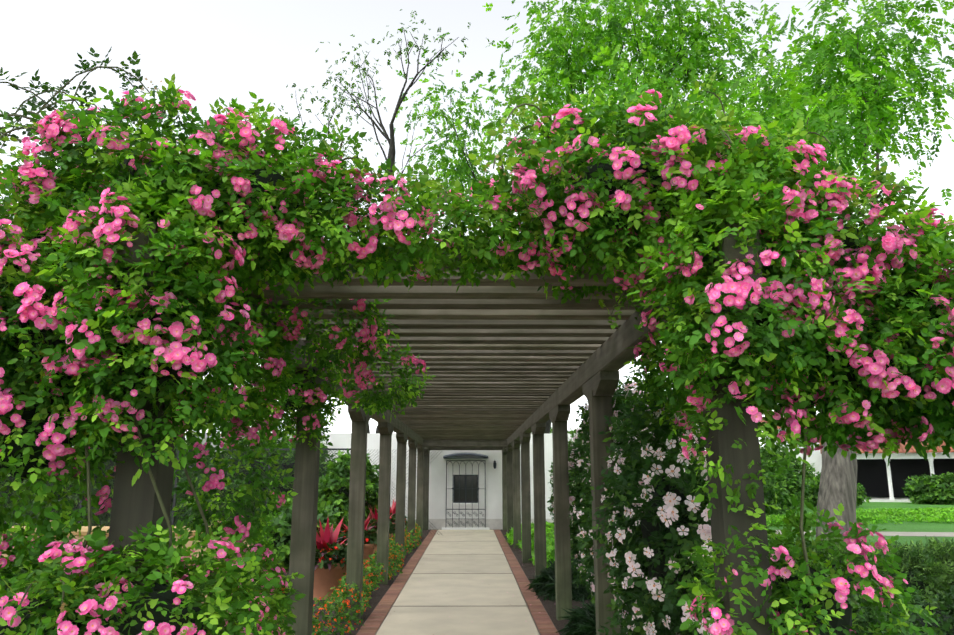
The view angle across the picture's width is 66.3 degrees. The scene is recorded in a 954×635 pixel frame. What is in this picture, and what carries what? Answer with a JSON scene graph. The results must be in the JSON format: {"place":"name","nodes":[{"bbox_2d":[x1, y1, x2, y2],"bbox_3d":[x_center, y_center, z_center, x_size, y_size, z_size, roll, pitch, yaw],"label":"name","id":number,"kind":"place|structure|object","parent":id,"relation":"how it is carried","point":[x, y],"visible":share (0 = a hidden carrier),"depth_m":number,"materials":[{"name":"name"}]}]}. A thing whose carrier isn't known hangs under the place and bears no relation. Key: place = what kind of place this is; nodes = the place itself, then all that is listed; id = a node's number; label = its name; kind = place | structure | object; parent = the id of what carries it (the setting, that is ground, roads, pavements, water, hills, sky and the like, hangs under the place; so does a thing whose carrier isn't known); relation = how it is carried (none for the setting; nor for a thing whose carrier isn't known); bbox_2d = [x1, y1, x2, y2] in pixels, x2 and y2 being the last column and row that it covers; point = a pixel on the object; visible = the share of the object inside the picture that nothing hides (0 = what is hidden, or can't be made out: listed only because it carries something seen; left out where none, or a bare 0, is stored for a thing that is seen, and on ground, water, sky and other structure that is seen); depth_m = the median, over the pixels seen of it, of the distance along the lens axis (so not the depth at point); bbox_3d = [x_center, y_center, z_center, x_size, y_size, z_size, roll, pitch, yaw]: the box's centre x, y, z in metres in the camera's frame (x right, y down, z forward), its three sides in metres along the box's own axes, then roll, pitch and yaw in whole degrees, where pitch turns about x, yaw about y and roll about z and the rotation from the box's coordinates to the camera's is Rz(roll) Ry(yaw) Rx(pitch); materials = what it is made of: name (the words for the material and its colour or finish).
{"place":"outdoors","nodes":[
{"label":"outdoors","id":0,"kind":"place"},
{"bbox_2d":[0,66,150,160],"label":"rose canes","id":1,"kind":"object","parent":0,"point":[44,106],"visible":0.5,"depth_m":3.69,"materials":[{"name":"plant"}]},
{"bbox_2d":[93,78,157,127],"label":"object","id":2,"kind":"object","parent":1,"relation":"attached to","point":[147,87],"visible":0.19,"depth_m":3.63,"materials":[{"name":"pink plant"}]},
{"bbox_2d":[1,536,284,602],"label":"play yard ground","id":3,"kind":"structure","parent":0,"point":[188,544],"depth_m":17.91,"materials":[{"name":"green plant"}]},
{"bbox_2d":[10,521,221,565],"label":"walkway","id":4,"kind":"structure","parent":3,"relation":"on","point":[84,530],"depth_m":10.56,"materials":[{"name":"brown wood"}]},
{"bbox_2d":[0,429,378,634],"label":"shrubs","id":5,"kind":"object","parent":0,"point":[329,482],"depth_m":20.24,"materials":[{"name":"green plant"}]},
{"bbox_2d":[12,9,489,432],"bbox_3d":[-10.279,-2.500,33.201,21.494,22.489,12.027,0,-12,-1],"label":"bare tree","id":6,"kind":"object","parent":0,"point":[366,62],"depth_m":32.64,"materials":[{"name":"plant"}]},
{"bbox_2d":[5,500,501,569],"bbox_3d":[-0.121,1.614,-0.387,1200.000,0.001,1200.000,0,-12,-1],"label":"ground","id":7,"kind":"structure","parent":0,"point":[429,529],"depth_m":23.33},
{"bbox_2d":[0,448,440,534],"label":"chain link fence","id":8,"kind":"object","parent":7,"relation":"on","point":[80,506],"visible":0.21,"depth_m":20.87,"materials":[{"name":"grey metal"}]},
{"bbox_2d":[281,520,421,634],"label":"flowering plants","id":9,"kind":"object","parent":7,"relation":"on","point":[344,593],"depth_m":8.51,"materials":[{"name":"green plant"}]},
{"bbox_2d":[276,529,430,634],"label":"mulch bed","id":10,"kind":"object","parent":7,"relation":"on","point":[377,595],"visible":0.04,"depth_m":9.71,"materials":[{"name":"brown soil"}]},
{"bbox_2d":[268,523,394,633],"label":"terracotta pots","id":11,"kind":"object","parent":10,"relation":"on","point":[325,580],"visible":0.15,"depth_m":9.78,"materials":[{"name":"brown ceramic"}]},
{"bbox_2d":[0,114,813,634],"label":"rose canes","id":12,"kind":"object","parent":10,"relation":"on","point":[206,520],"visible":0.25,"depth_m":2.92,"materials":[{"name":"brown plant"}]},
{"bbox_2d":[0,46,157,162],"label":"leaves","id":13,"kind":"object","parent":12,"relation":"on","point":[45,87],"visible":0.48,"depth_m":3.74,"materials":[{"name":"green plant"}]},
{"bbox_2d":[189,433,574,518],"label":"end wall","id":14,"kind":"structure","parent":7,"relation":"on","point":[437,486],"depth_m":23.48,"materials":[{"name":"paint"}]},
{"bbox_2d":[203,519,553,528],"bbox_3d":[-2.360,6.536,23.111,14.000,0.320,0.030,0,-12,-1],"label":"wall base","id":15,"kind":"object","parent":14,"relation":"attached to","point":[490,523],"depth_m":23.12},
{"bbox_2d":[443,453,487,458],"bbox_3d":[-0.359,4.425,23.449,1.440,0.190,0.300,0,-12,-1],"label":"hood door","id":16,"kind":"structure","parent":14,"relation":"attached to","point":[449,456],"depth_m":23.33,"materials":[{"name":"grey metal"}]},
{"bbox_2d":[453,475,477,502],"bbox_3d":[-0.361,5.506,23.501,0.800,0.880,0.050,0,-12,-1],"label":"window frame","id":17,"kind":"object","parent":14,"relation":"attached to","point":[465,480],"visible":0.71,"depth_m":23.48,"materials":[{"name":"black metal"}]},
{"bbox_2d":[454,476,476,501],"bbox_3d":[-0.362,5.512,23.530,0.800,0.880,0.010,0,-12,-1],"label":"window glass","id":18,"kind":"object","parent":17,"relation":"in","point":[471,490],"depth_m":23.52,"materials":[{"name":"black glass"}]},
{"bbox_2d":[100,311,774,634],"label":"pergola posts","id":19,"kind":"object","parent":7,"relation":"on","point":[135,504],"visible":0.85,"depth_m":5.98,"materials":[{"name":"wood"}]},
{"bbox_2d":[0,163,435,634],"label":"rose","id":20,"kind":"object","parent":19,"relation":"attached to","point":[229,596],"depth_m":2.84,"materials":[{"name":"green plant"}]},
{"bbox_2d":[114,221,761,454],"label":"pergola beams","id":21,"kind":"structure","parent":19,"relation":"on","point":[597,372],"depth_m":5.81,"materials":[{"name":"grey wood"}]},
{"bbox_2d":[236,244,653,449],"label":"pergola slats","id":22,"kind":"object","parent":21,"relation":"on","point":[503,359],"visible":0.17,"depth_m":5.67,"materials":[{"name":"grey wood"}]},
{"bbox_2d":[0,91,948,615],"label":"rose canes","id":23,"kind":"object","parent":19,"relation":"attached to","point":[446,201],"visible":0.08,"depth_m":3.13,"materials":[{"name":"plant"}]},
{"bbox_2d":[0,70,953,446],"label":"climbing rose foliage","id":24,"kind":"object","parent":19,"relation":"attached to","point":[82,164],"depth_m":3.07,"materials":[{"name":"green plant"}]},
{"bbox_2d":[3,81,890,612],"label":"rose buds","id":25,"kind":"object","parent":24,"relation":"attached to","point":[409,187],"visible":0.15,"depth_m":3.00,"materials":[{"name":"pink plant"}]},
{"bbox_2d":[0,69,953,626],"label":"rose flowers","id":26,"kind":"object","parent":24,"relation":"attached to","point":[436,185],"visible":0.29,"depth_m":3.07,"materials":[{"name":"green plant"}]},
{"bbox_2d":[619,159,953,634],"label":"rose","id":27,"kind":"object","parent":19,"relation":"attached to","point":[769,344],"depth_m":2.88,"materials":[{"name":"green plant"}]},
{"bbox_2d":[356,530,558,634],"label":"brick edging","id":28,"kind":"object","parent":7,"relation":"on","point":[377,616],"visible":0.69,"depth_m":10.26,"materials":[{"name":"red brick"}]},
{"bbox_2d":[442,503,489,529],"bbox_3d":[-0.359,6.282,23.081,1.500,0.805,0.290,0,-12,-1],"label":"window sill","id":29,"kind":"structure","parent":7,"relation":"on","point":[466,528],"depth_m":22.88,"materials":[{"name":"white concrete"}]},
{"bbox_2d":[446,460,485,527],"bbox_3d":[-0.360,5.646,23.304,1.264,2.142,0.095,0,-12,-1],"label":"iron grille","id":30,"kind":"object","parent":29,"relation":"on","point":[465,509],"visible":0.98,"depth_m":23.23,"materials":[{"name":"grey metal"}]},
{"bbox_2d":[500,529,681,634],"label":"mulch bed","id":31,"kind":"object","parent":7,"relation":"on","point":[529,572],"visible":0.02,"depth_m":9.76,"materials":[{"name":"brown soil"}]},
{"bbox_2d":[505,523,574,567],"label":"shrubs","id":32,"kind":"object","parent":31,"relation":"on","point":[550,549],"visible":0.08,"depth_m":16.34,"materials":[{"name":"green plant"}]},
{"bbox_2d":[547,375,715,634],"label":"white climbing rose","id":33,"kind":"object","parent":31,"relation":"on","point":[626,488],"depth_m":4.55,"materials":[{"name":"plant"}]},
{"bbox_2d":[376,530,539,634],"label":"concrete path","id":34,"kind":"structure","parent":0,"point":[471,570],"depth_m":10.31,"materials":[{"name":"beige concrete"}]},
{"bbox_2d":[0,0,953,465],"label":"sky","id":35,"kind":"structure","parent":0,"point":[227,50],"materials":[{"name":"white"}]},
{"bbox_2d":[525,559,595,634],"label":"mondo grass","id":36,"kind":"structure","parent":0,"point":[582,620],"depth_m":9.70,"materials":[{"name":"green plant"}]},
{"bbox_2d":[378,0,803,433],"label":"pecan tree","id":37,"kind":"object","parent":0,"point":[603,55],"depth_m":27.88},
{"bbox_2d":[531,427,953,514],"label":"shrubs","id":38,"kind":"object","parent":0,"point":[789,482],"depth_m":40.11,"materials":[{"name":"green plant"}]},
{"bbox_2d":[553,502,953,550],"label":"lawn","id":39,"kind":"structure","parent":0,"point":[914,526],"depth_m":24.37,"materials":[{"name":"green plant"}]},
{"bbox_2d":[531,507,953,531],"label":"groundcover beds","id":40,"kind":"object","parent":39,"relation":"on","point":[919,514],"visible":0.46,"depth_m":27.37,"materials":[{"name":"green plant"}]},
{"bbox_2d":[658,0,953,542],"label":"pecan tree","id":41,"kind":"object","parent":39,"relation":"on","point":[781,103],"depth_m":16.05,"materials":[{"name":"green plant"}]},
{"bbox_2d":[699,532,953,614],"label":"hedge","id":42,"kind":"object","parent":39,"relation":"on","point":[921,560],"depth_m":8.84,"materials":[{"name":"green plant"}]},
{"bbox_2d":[776,530,953,536],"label":"garden paths","id":43,"kind":"structure","parent":39,"relation":"on","point":[948,534],"depth_m":21.28,"materials":[{"name":"concrete"}]},
{"bbox_2d":[764,429,953,501],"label":"building walls","id":44,"kind":"structure","parent":0,"point":[815,457],"depth_m":48.36,"materials":[{"name":"white paint"}]},
{"bbox_2d":[760,417,953,453],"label":"building roof","id":45,"kind":"structure","parent":44,"relation":"on","point":[902,449],"depth_m":47.95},
{"bbox_2d":[857,453,953,497],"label":"windows","id":46,"kind":"structure","parent":44,"relation":"attached to","point":[872,478],"depth_m":50.95,"materials":[{"name":"black glass"}]},
{"bbox_2d":[884,459,934,499],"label":"building columns","id":47,"kind":"structure","parent":44,"relation":"attached to","point":[890,486],"depth_m":47.59,"materials":[{"name":"white paint"}]},
{"bbox_2d":[847,582,953,634],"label":"shrub","id":48,"kind":"object","parent":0,"point":[945,604],"depth_m":6.19,"materials":[{"name":"green plant"}]},
{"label":"pot soil","id":49,"kind":"structure","parent":0,"visible":0},
{"bbox_2d":[248,513,406,616],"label":"red bromeliad plants","id":50,"kind":"object","parent":49,"relation":"on","point":[341,553],"depth_m":9.95,"materials":[{"name":"plant"}]},
{"bbox_2d":[287,500,405,569],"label":"red bromeliad plants","id":51,"kind":"object","parent":49,"relation":"on","point":[329,535],"visible":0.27,"depth_m":10.24,"materials":[{"name":"red plant"}]}
]}

